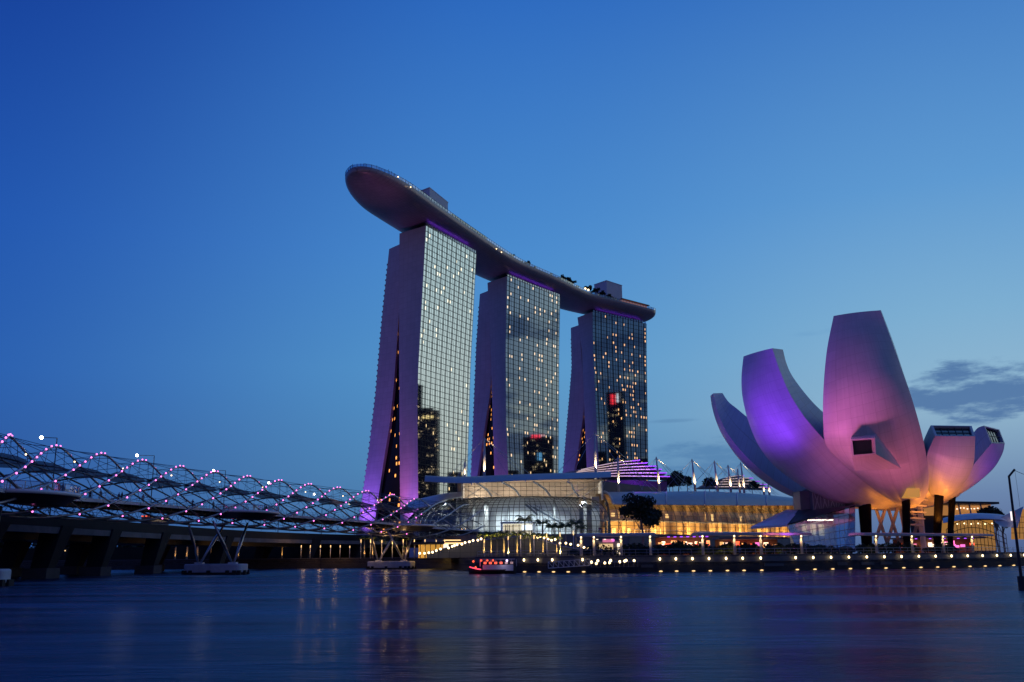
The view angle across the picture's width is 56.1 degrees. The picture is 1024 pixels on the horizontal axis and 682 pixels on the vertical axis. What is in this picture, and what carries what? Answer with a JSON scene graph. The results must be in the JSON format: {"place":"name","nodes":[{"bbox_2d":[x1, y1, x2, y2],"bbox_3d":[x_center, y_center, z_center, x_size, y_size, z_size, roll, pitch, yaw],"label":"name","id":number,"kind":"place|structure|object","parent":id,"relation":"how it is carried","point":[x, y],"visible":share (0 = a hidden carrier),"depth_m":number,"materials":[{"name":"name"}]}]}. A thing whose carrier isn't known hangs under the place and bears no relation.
{"place":"outdoors","nodes":[
{"label":"outdoors","id":0,"kind":"place"},
{"bbox_2d":[0,547,408,560],"bbox_3d":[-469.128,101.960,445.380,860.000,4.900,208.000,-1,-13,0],"label":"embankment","id":1,"kind":"structure","parent":0,"point":[127,553],"depth_m":346.54,"materials":[{"name":"concrete"}]},
{"bbox_2d":[0,566,1023,681],"bbox_3d":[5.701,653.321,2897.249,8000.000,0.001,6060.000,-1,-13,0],"label":"water","id":2,"kind":"structure","parent":0,"point":[959,624],"depth_m":42.03,"materials":[{"name":"blue liquid"}]},
{"bbox_2d":[0,506,459,578],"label":"road bridge","id":3,"kind":"structure","parent":2,"relation":"in","point":[95,542],"depth_m":210.97,"materials":[{"name":"concrete"}]},
{"bbox_2d":[40,436,57,514],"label":"street lamp","id":4,"kind":"object","parent":3,"relation":"on","point":[41,437],"visible":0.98,"depth_m":169.26,"materials":[{"name":"grey metal"}]},
{"bbox_2d":[136,454,154,523],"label":"street lamp","id":5,"kind":"object","parent":3,"relation":"on","point":[137,455],"visible":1,"depth_m":215.26,"materials":[{"name":"grey metal"}]},
{"bbox_2d":[141,515,168,524],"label":"bus","id":6,"kind":"object","parent":3,"relation":"on","point":[147,517],"visible":0.13,"depth_m":225.12,"materials":[{"name":"red paint"}]},
{"bbox_2d":[0,433,504,586],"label":"spiral footbridge","id":7,"kind":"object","parent":2,"relation":"in","point":[41,498],"visible":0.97,"depth_m":189.01,"materials":[{"name":"silver metal"}]},
{"bbox_2d":[469,559,516,573],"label":"river boat","id":8,"kind":"object","parent":2,"relation":"on","point":[498,569],"visible":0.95,"depth_m":171.21,"materials":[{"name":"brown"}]},
{"bbox_2d":[19,547,1023,572],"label":"quay wall","id":9,"kind":"structure","parent":2,"relation":"in","point":[844,564],"depth_m":185.79,"materials":[{"name":"concrete"}]},
{"bbox_2d":[585,558,637,572],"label":"floating pontoon","id":10,"kind":"object","parent":2,"relation":"on","point":[628,569],"visible":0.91,"depth_m":168.09,"materials":[{"name":"rubber"}]},
{"bbox_2d":[548,559,589,568],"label":"gangway","id":11,"kind":"object","parent":10,"relation":"attached to","point":[566,563],"visible":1,"depth_m":170.70,"materials":[{"name":"white paint"}]},
{"bbox_2d":[1008,469,1023,589],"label":"mooring lamp post","id":12,"kind":"object","parent":2,"relation":"in","point":[1020,578],"visible":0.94,"depth_m":78.42,"materials":[{"name":"grey metal"}]},
{"bbox_2d":[0,0,1023,552],"label":"sky","id":13,"kind":"structure","parent":0,"point":[192,276],"materials":[{"name":"blue"}]},
{"bbox_2d":[20,558,1023,565],"bbox_3d":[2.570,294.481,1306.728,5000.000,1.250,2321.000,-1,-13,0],"label":"ground","id":14,"kind":"structure","parent":0,"point":[466,563],"depth_m":204.25,"materials":[{"name":"grey concrete"}]},
{"bbox_2d":[356,223,476,556],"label":"hotel tower","id":15,"kind":"structure","parent":14,"relation":"on","point":[419,430],"depth_m":558.11,"materials":[{"name":"grey glass"}]},
{"bbox_2d":[470,274,559,475],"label":"hotel tower","id":16,"kind":"structure","parent":14,"relation":"on","point":[516,403],"depth_m":665.38,"materials":[{"name":"glass"}]},
{"bbox_2d":[345,163,655,322],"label":"rooftop park","id":17,"kind":"structure","parent":16,"relation":"on","point":[400,205],"depth_m":588.62,"materials":[{"name":"grey metal"}]},
{"bbox_2d":[592,288,599,294],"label":"rooftop tree","id":18,"kind":"object","parent":17,"relation":"on","point":[595,290],"visible":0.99,"depth_m":750.61,"materials":[{"name":"green plant"}]},
{"bbox_2d":[562,310,648,480],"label":"hotel tower","id":19,"kind":"structure","parent":14,"relation":"on","point":[607,402],"depth_m":764.04,"materials":[{"name":"glass"}]},
{"bbox_2d":[618,493,663,544],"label":"broadleaf tree","id":20,"kind":"object","parent":14,"relation":"on","point":[643,511],"visible":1,"depth_m":207.26,"materials":[{"name":"green plant"}]},
{"bbox_2d":[751,504,855,553],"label":"glass lobby","id":21,"kind":"object","parent":14,"relation":"on","point":[832,526],"visible":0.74,"depth_m":222.00,"materials":[{"name":"grey"}]},
{"bbox_2d":[910,501,998,551],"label":"curved hall","id":22,"kind":"structure","parent":14,"relation":"on","point":[964,507],"depth_m":417.33,"materials":[{"name":"yellow"}]},
{"bbox_2d":[941,513,1007,551],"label":"glass pavilion","id":23,"kind":"structure","parent":14,"relation":"on","point":[963,523],"depth_m":288.87,"materials":[{"name":"yellow"}]},
{"bbox_2d":[976,505,1001,551],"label":"tree","id":24,"kind":"object","parent":14,"relation":"on","point":[990,509],"visible":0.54,"depth_m":397.44,"materials":[{"name":"green plant"}]},
{"bbox_2d":[990,510,1004,551],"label":"tree","id":25,"kind":"object","parent":14,"relation":"on","point":[995,524],"visible":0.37,"depth_m":393.84,"materials":[{"name":"green plant"}]},
{"bbox_2d":[994,522,1007,551],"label":"tree","id":26,"kind":"object","parent":14,"relation":"on","point":[1003,528],"visible":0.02,"depth_m":400.59,"materials":[{"name":"green plant"}]},
{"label":"promenade","id":27,"kind":"structure","parent":0,"visible":0},
{"bbox_2d":[358,535,367,558],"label":"palm tree","id":28,"kind":"object","parent":27,"relation":"on","point":[363,537],"visible":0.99,"depth_m":269.84,"materials":[{"name":"green plant"}]},
{"bbox_2d":[366,535,376,557],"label":"palm tree","id":29,"kind":"object","parent":27,"relation":"on","point":[374,537],"visible":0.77,"depth_m":269.68,"materials":[{"name":"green plant"}]},
{"bbox_2d":[411,540,462,557],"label":"lit shopfront","id":30,"kind":"object","parent":27,"relation":"on","point":[425,547],"visible":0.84,"depth_m":251.33,"materials":[{"name":"yellow glass"}]},
{"bbox_2d":[476,531,491,556],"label":"palm tree","id":31,"kind":"object","parent":27,"relation":"on","point":[483,534],"visible":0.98,"depth_m":226.90,"materials":[{"name":"green plant"}]},
{"bbox_2d":[483,531,497,556],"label":"palm tree","id":32,"kind":"object","parent":27,"relation":"on","point":[493,533],"visible":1,"depth_m":227.00,"materials":[{"name":"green plant"}]},
{"bbox_2d":[489,534,502,556],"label":"palm tree","id":33,"kind":"object","parent":27,"relation":"on","point":[499,536],"visible":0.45,"depth_m":230.66,"materials":[{"name":"green plant"}]},
{"bbox_2d":[497,530,512,555],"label":"palm tree","id":34,"kind":"object","parent":27,"relation":"on","point":[506,533],"visible":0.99,"depth_m":226.72,"materials":[{"name":"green plant"}]},
{"bbox_2d":[427,536,590,557],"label":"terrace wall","id":35,"kind":"structure","parent":27,"relation":"on","point":[467,550],"depth_m":232.59,"materials":[{"name":"grey concrete"}]},
{"bbox_2d":[559,522,572,545],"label":"palm tree","id":36,"kind":"object","parent":35,"relation":"on","point":[567,525],"visible":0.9,"depth_m":238.09,"materials":[{"name":"green plant"}]},
{"bbox_2d":[566,518,585,547],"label":"palm tree","id":37,"kind":"object","parent":35,"relation":"on","point":[579,521],"visible":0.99,"depth_m":236.41,"materials":[{"name":"green plant"}]},
{"bbox_2d":[574,524,589,532],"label":"palm tree","id":38,"kind":"object","parent":35,"relation":"on","point":[579,527],"visible":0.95,"depth_m":238.26,"materials":[{"name":"green plant"}]},
{"bbox_2d":[509,531,524,555],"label":"palm tree","id":39,"kind":"object","parent":27,"relation":"on","point":[518,533],"visible":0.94,"depth_m":227.85,"materials":[{"name":"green plant"}]},
{"bbox_2d":[514,514,535,535],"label":"palm tree","id":40,"kind":"object","parent":27,"relation":"on","point":[521,518],"visible":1,"depth_m":235.71,"materials":[{"name":"green plant"}]},
{"bbox_2d":[523,532,536,555],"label":"palm tree","id":41,"kind":"object","parent":27,"relation":"on","point":[529,534],"visible":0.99,"depth_m":227.96,"materials":[{"name":"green plant"}]},
{"bbox_2d":[534,518,551,534],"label":"palm tree","id":42,"kind":"object","parent":27,"relation":"on","point":[539,522],"visible":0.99,"depth_m":237.57,"materials":[{"name":"green plant"}]},
{"bbox_2d":[536,533,551,555],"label":"palm tree","id":43,"kind":"object","parent":27,"relation":"on","point":[540,535],"visible":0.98,"depth_m":227.84,"materials":[{"name":"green plant"}]},
{"bbox_2d":[544,523,559,542],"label":"palm tree","id":44,"kind":"object","parent":27,"relation":"on","point":[549,525],"visible":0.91,"depth_m":238.14,"materials":[{"name":"green plant"}]},
{"bbox_2d":[550,535,563,555],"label":"palm tree","id":45,"kind":"object","parent":27,"relation":"on","point":[555,537],"visible":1,"depth_m":226.76,"materials":[{"name":"green plant"}]},
{"bbox_2d":[551,523,566,544],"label":"palm tree","id":46,"kind":"object","parent":27,"relation":"on","point":[558,526],"visible":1,"depth_m":237.03,"materials":[{"name":"green plant"}]},
{"bbox_2d":[566,549,592,555],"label":"shrub","id":47,"kind":"object","parent":27,"relation":"on","point":[575,552],"visible":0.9,"depth_m":187.66,"materials":[{"name":"green plant"}]},
{"bbox_2d":[584,543,619,555],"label":"shrub","id":48,"kind":"object","parent":27,"relation":"on","point":[590,548],"visible":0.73,"depth_m":186.66,"materials":[{"name":"green plant"}]},
{"bbox_2d":[421,529,789,554],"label":"terrace","id":49,"kind":"structure","parent":27,"relation":"on","point":[588,541],"depth_m":260.31,"materials":[{"name":"concrete"}]},
{"bbox_2d":[404,471,793,540],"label":"shopping mall","id":50,"kind":"structure","parent":49,"relation":"on","point":[500,502],"depth_m":338.40,"materials":[{"name":"grey glass"}]},
{"bbox_2d":[457,460,470,476],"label":"roof mast","id":51,"kind":"object","parent":50,"relation":"on","point":[464,470],"visible":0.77,"depth_m":347.77,"materials":[{"name":"white metal"}]},
{"bbox_2d":[455,437,526,476],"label":"roof mast","id":52,"kind":"object","parent":50,"relation":"on","point":[484,462],"visible":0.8,"depth_m":343.18,"materials":[{"name":"white metal"}]},
{"bbox_2d":[557,432,648,478],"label":"roof mast","id":53,"kind":"object","parent":50,"relation":"on","point":[595,460],"visible":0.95,"depth_m":345.58,"materials":[{"name":"white metal"}]},
{"bbox_2d":[566,459,669,505],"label":"theatre roof","id":54,"kind":"structure","parent":50,"relation":"on","point":[626,477],"depth_m":400.47,"materials":[{"name":"white"}]},
{"bbox_2d":[662,475,677,490],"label":"roof garden tree","id":55,"kind":"object","parent":54,"relation":"on","point":[671,478],"visible":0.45,"depth_m":414.88,"materials":[{"name":"green plant"}]},
{"bbox_2d":[664,478,679,487],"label":"roof garden tree","id":56,"kind":"object","parent":54,"relation":"on","point":[672,483],"visible":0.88,"depth_m":411.32,"materials":[{"name":"green plant"}]},
{"bbox_2d":[603,456,658,491],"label":"roof mast","id":57,"kind":"object","parent":50,"relation":"on","point":[618,480],"visible":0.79,"depth_m":349.71,"materials":[{"name":"white metal"}]},
{"bbox_2d":[631,457,694,491],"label":"roof mast","id":58,"kind":"object","parent":50,"relation":"on","point":[658,479],"visible":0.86,"depth_m":363.71,"materials":[{"name":"white metal"}]},
{"bbox_2d":[668,470,687,490],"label":"roof garden tree","id":59,"kind":"object","parent":50,"relation":"on","point":[679,477],"visible":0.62,"depth_m":425.98,"materials":[{"name":"green plant"}]},
{"bbox_2d":[679,475,692,489],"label":"roof garden tree","id":60,"kind":"object","parent":50,"relation":"on","point":[689,478],"visible":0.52,"depth_m":431.21,"materials":[{"name":"green plant"}]},
{"bbox_2d":[662,459,727,491],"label":"roof mast","id":61,"kind":"object","parent":50,"relation":"on","point":[694,481],"visible":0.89,"depth_m":377.59,"materials":[{"name":"white metal"}]},
{"bbox_2d":[702,477,715,490],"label":"roof garden tree","id":62,"kind":"object","parent":50,"relation":"on","point":[709,481],"visible":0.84,"depth_m":436.26,"materials":[{"name":"green plant"}]},
{"bbox_2d":[687,461,751,492],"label":"roof mast","id":63,"kind":"object","parent":50,"relation":"on","point":[717,488],"visible":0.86,"depth_m":389.20,"materials":[{"name":"white metal"}]},
{"bbox_2d":[696,475,769,489],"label":"theatre roof","id":64,"kind":"structure","parent":50,"relation":"on","point":[725,483],"depth_m":473.12,"materials":[{"name":"white"}]},
{"bbox_2d":[709,465,758,492],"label":"roof mast","id":65,"kind":"object","parent":50,"relation":"on","point":[729,478],"visible":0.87,"depth_m":398.96,"materials":[{"name":"white metal"}]},
{"bbox_2d":[734,469,752,492],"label":"roof mast","id":66,"kind":"object","parent":50,"relation":"on","point":[739,487],"visible":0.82,"depth_m":406.04,"materials":[{"name":"white metal"}]},
{"bbox_2d":[714,462,774,492],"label":"roof mast","id":67,"kind":"object","parent":50,"relation":"on","point":[743,485],"visible":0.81,"depth_m":411.16,"materials":[{"name":"white metal"}]},
{"bbox_2d":[746,480,759,493],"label":"roof garden tree","id":68,"kind":"object","parent":50,"relation":"on","point":[754,484],"visible":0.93,"depth_m":446.39,"materials":[{"name":"green plant"}]},
{"bbox_2d":[994,507,1023,538],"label":"glass pavilion","id":69,"kind":"structure","parent":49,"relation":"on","point":[1009,522],"depth_m":284.91,"materials":[{"name":"glass"}]},
{"bbox_2d":[595,539,619,555],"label":"kiosk","id":70,"kind":"object","parent":27,"relation":"on","point":[613,543],"visible":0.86,"depth_m":187.19,"materials":[{"name":"grey"}]},
{"bbox_2d":[599,544,612,549],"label":"display window","id":71,"kind":"structure","parent":70,"relation":"in","point":[611,545],"depth_m":187.10,"materials":[{"name":"beige glass"}]},
{"bbox_2d":[576,533,655,555],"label":"covered walkway","id":72,"kind":"structure","parent":27,"relation":"on","point":[593,535],"depth_m":182.23,"materials":[{"name":"white metal"}]},
{"bbox_2d":[616,543,648,554],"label":"shrub","id":73,"kind":"object","parent":27,"relation":"on","point":[633,545],"visible":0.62,"depth_m":186.33,"materials":[{"name":"green plant"}]},
{"bbox_2d":[626,547,660,554],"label":"shrub","id":74,"kind":"object","parent":27,"relation":"on","point":[640,551],"visible":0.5,"depth_m":185.36,"materials":[{"name":"green plant"}]},
{"bbox_2d":[642,545,677,554],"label":"shrub","id":75,"kind":"object","parent":27,"relation":"on","point":[662,549],"visible":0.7,"depth_m":185.57,"materials":[{"name":"green plant"}]},
{"bbox_2d":[660,542,698,554],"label":"shrub","id":76,"kind":"object","parent":27,"relation":"on","point":[672,550],"visible":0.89,"depth_m":185.71,"materials":[{"name":"green plant"}]},
{"bbox_2d":[653,535,717,554],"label":"restaurant","id":77,"kind":"structure","parent":27,"relation":"on","point":[666,539],"depth_m":203.32,"materials":[{"name":"brown"}]},
{"bbox_2d":[665,540,712,554],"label":"shrub","id":78,"kind":"object","parent":27,"relation":"on","point":[697,546],"visible":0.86,"depth_m":186.16,"materials":[{"name":"green plant"}]},
{"bbox_2d":[689,547,716,554],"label":"shrub","id":79,"kind":"object","parent":27,"relation":"on","point":[699,551],"visible":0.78,"depth_m":186.48,"materials":[{"name":"green plant"}]},
{"bbox_2d":[701,548,730,554],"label":"shrub","id":80,"kind":"object","parent":27,"relation":"on","point":[718,550],"visible":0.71,"depth_m":187.40,"materials":[{"name":"green plant"}]},
{"bbox_2d":[710,546,727,554],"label":"shrub","id":81,"kind":"object","parent":27,"relation":"on","point":[717,549],"visible":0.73,"depth_m":187.26,"materials":[{"name":"green plant"}]},
{"bbox_2d":[719,541,752,554],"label":"shrub","id":82,"kind":"object","parent":27,"relation":"on","point":[728,546],"visible":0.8,"depth_m":187.38,"materials":[{"name":"green plant"}]},
{"bbox_2d":[712,537,788,553],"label":"restaurant","id":83,"kind":"structure","parent":27,"relation":"on","point":[721,541],"depth_m":211.58,"materials":[{"name":"brown"}]},
{"bbox_2d":[691,532,811,554],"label":"covered walkway","id":84,"kind":"structure","parent":27,"relation":"on","point":[734,534],"depth_m":185.38,"materials":[{"name":"white metal"}]},
{"bbox_2d":[748,543,771,553],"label":"shrub","id":85,"kind":"object","parent":27,"relation":"on","point":[753,545],"visible":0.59,"depth_m":191.18,"materials":[{"name":"green plant"}]},
{"bbox_2d":[764,546,784,553],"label":"shrub","id":86,"kind":"object","parent":27,"relation":"on","point":[775,550],"visible":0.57,"depth_m":192.15,"materials":[{"name":"green plant"}]},
{"bbox_2d":[771,542,795,553],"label":"shrub","id":87,"kind":"object","parent":27,"relation":"on","point":[779,545],"visible":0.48,"depth_m":193.88,"materials":[{"name":"green plant"}]},
{"bbox_2d":[785,543,812,553],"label":"shrub","id":88,"kind":"object","parent":27,"relation":"on","point":[796,547],"visible":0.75,"depth_m":194.32,"materials":[{"name":"green plant"}]},
{"bbox_2d":[809,544,828,553],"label":"shrub","id":89,"kind":"object","parent":27,"relation":"on","point":[819,549],"visible":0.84,"depth_m":197.54,"materials":[{"name":"green plant"}]},
{"bbox_2d":[818,545,837,553],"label":"shrub","id":90,"kind":"object","parent":27,"relation":"on","point":[829,549],"visible":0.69,"depth_m":199.63,"materials":[{"name":"green plant"}]},
{"bbox_2d":[832,546,853,553],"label":"shrub","id":91,"kind":"object","parent":27,"relation":"on","point":[843,549],"visible":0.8,"depth_m":199.65,"materials":[{"name":"green plant"}]},
{"bbox_2d":[710,310,1004,552],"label":"lotus museum","id":92,"kind":"structure","parent":27,"relation":"on","point":[862,445],"depth_m":223.18,"materials":[{"name":"white metal"}]},
{"bbox_2d":[850,434,900,470],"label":"box window","id":93,"kind":"structure","parent":92,"relation":"in","point":[869,452],"depth_m":207.05,"materials":[{"name":"metal"}]},
{"bbox_2d":[854,545,872,552],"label":"shrub","id":94,"kind":"object","parent":27,"relation":"on","point":[866,549],"visible":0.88,"depth_m":203.13,"materials":[{"name":"green plant"}]},
{"bbox_2d":[855,542,874,552],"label":"shrub","id":95,"kind":"object","parent":27,"relation":"on","point":[862,544],"visible":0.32,"depth_m":205.74,"materials":[{"name":"green plant"}]},
{"bbox_2d":[869,542,896,552],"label":"shrub","id":96,"kind":"object","parent":27,"relation":"on","point":[887,546],"visible":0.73,"depth_m":205.67,"materials":[{"name":"green plant"}]},
{"bbox_2d":[892,541,916,552],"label":"shrub","id":97,"kind":"object","parent":27,"relation":"on","point":[903,546],"visible":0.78,"depth_m":208.35,"materials":[{"name":"green plant"}]},
{"bbox_2d":[906,544,920,552],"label":"shrub","id":98,"kind":"object","parent":27,"relation":"on","point":[915,549],"visible":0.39,"depth_m":210.44,"materials":[{"name":"green plant"}]},
{"bbox_2d":[848,533,993,552],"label":"covered walkway","id":99,"kind":"structure","parent":27,"relation":"on","point":[911,535],"depth_m":204.28,"materials":[{"name":"white metal"}]},
{"bbox_2d":[922,548,940,552],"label":"shrub","id":100,"kind":"object","parent":27,"relation":"on","point":[934,550],"visible":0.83,"depth_m":215.15,"materials":[{"name":"green plant"}]},
{"bbox_2d":[890,537,985,552],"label":"restaurant","id":101,"kind":"structure","parent":27,"relation":"on","point":[961,541],"depth_m":244.93,"materials":[{"name":"pink"}]},
{"bbox_2d":[932,542,953,552],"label":"shrub","id":102,"kind":"object","parent":27,"relation":"on","point":[948,545],"visible":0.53,"depth_m":217.45,"materials":[{"name":"green plant"}]},
{"bbox_2d":[947,546,961,552],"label":"shrub","id":103,"kind":"object","parent":27,"relation":"on","point":[956,550],"visible":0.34,"depth_m":223.94,"materials":[{"name":"green plant"}]}
]}

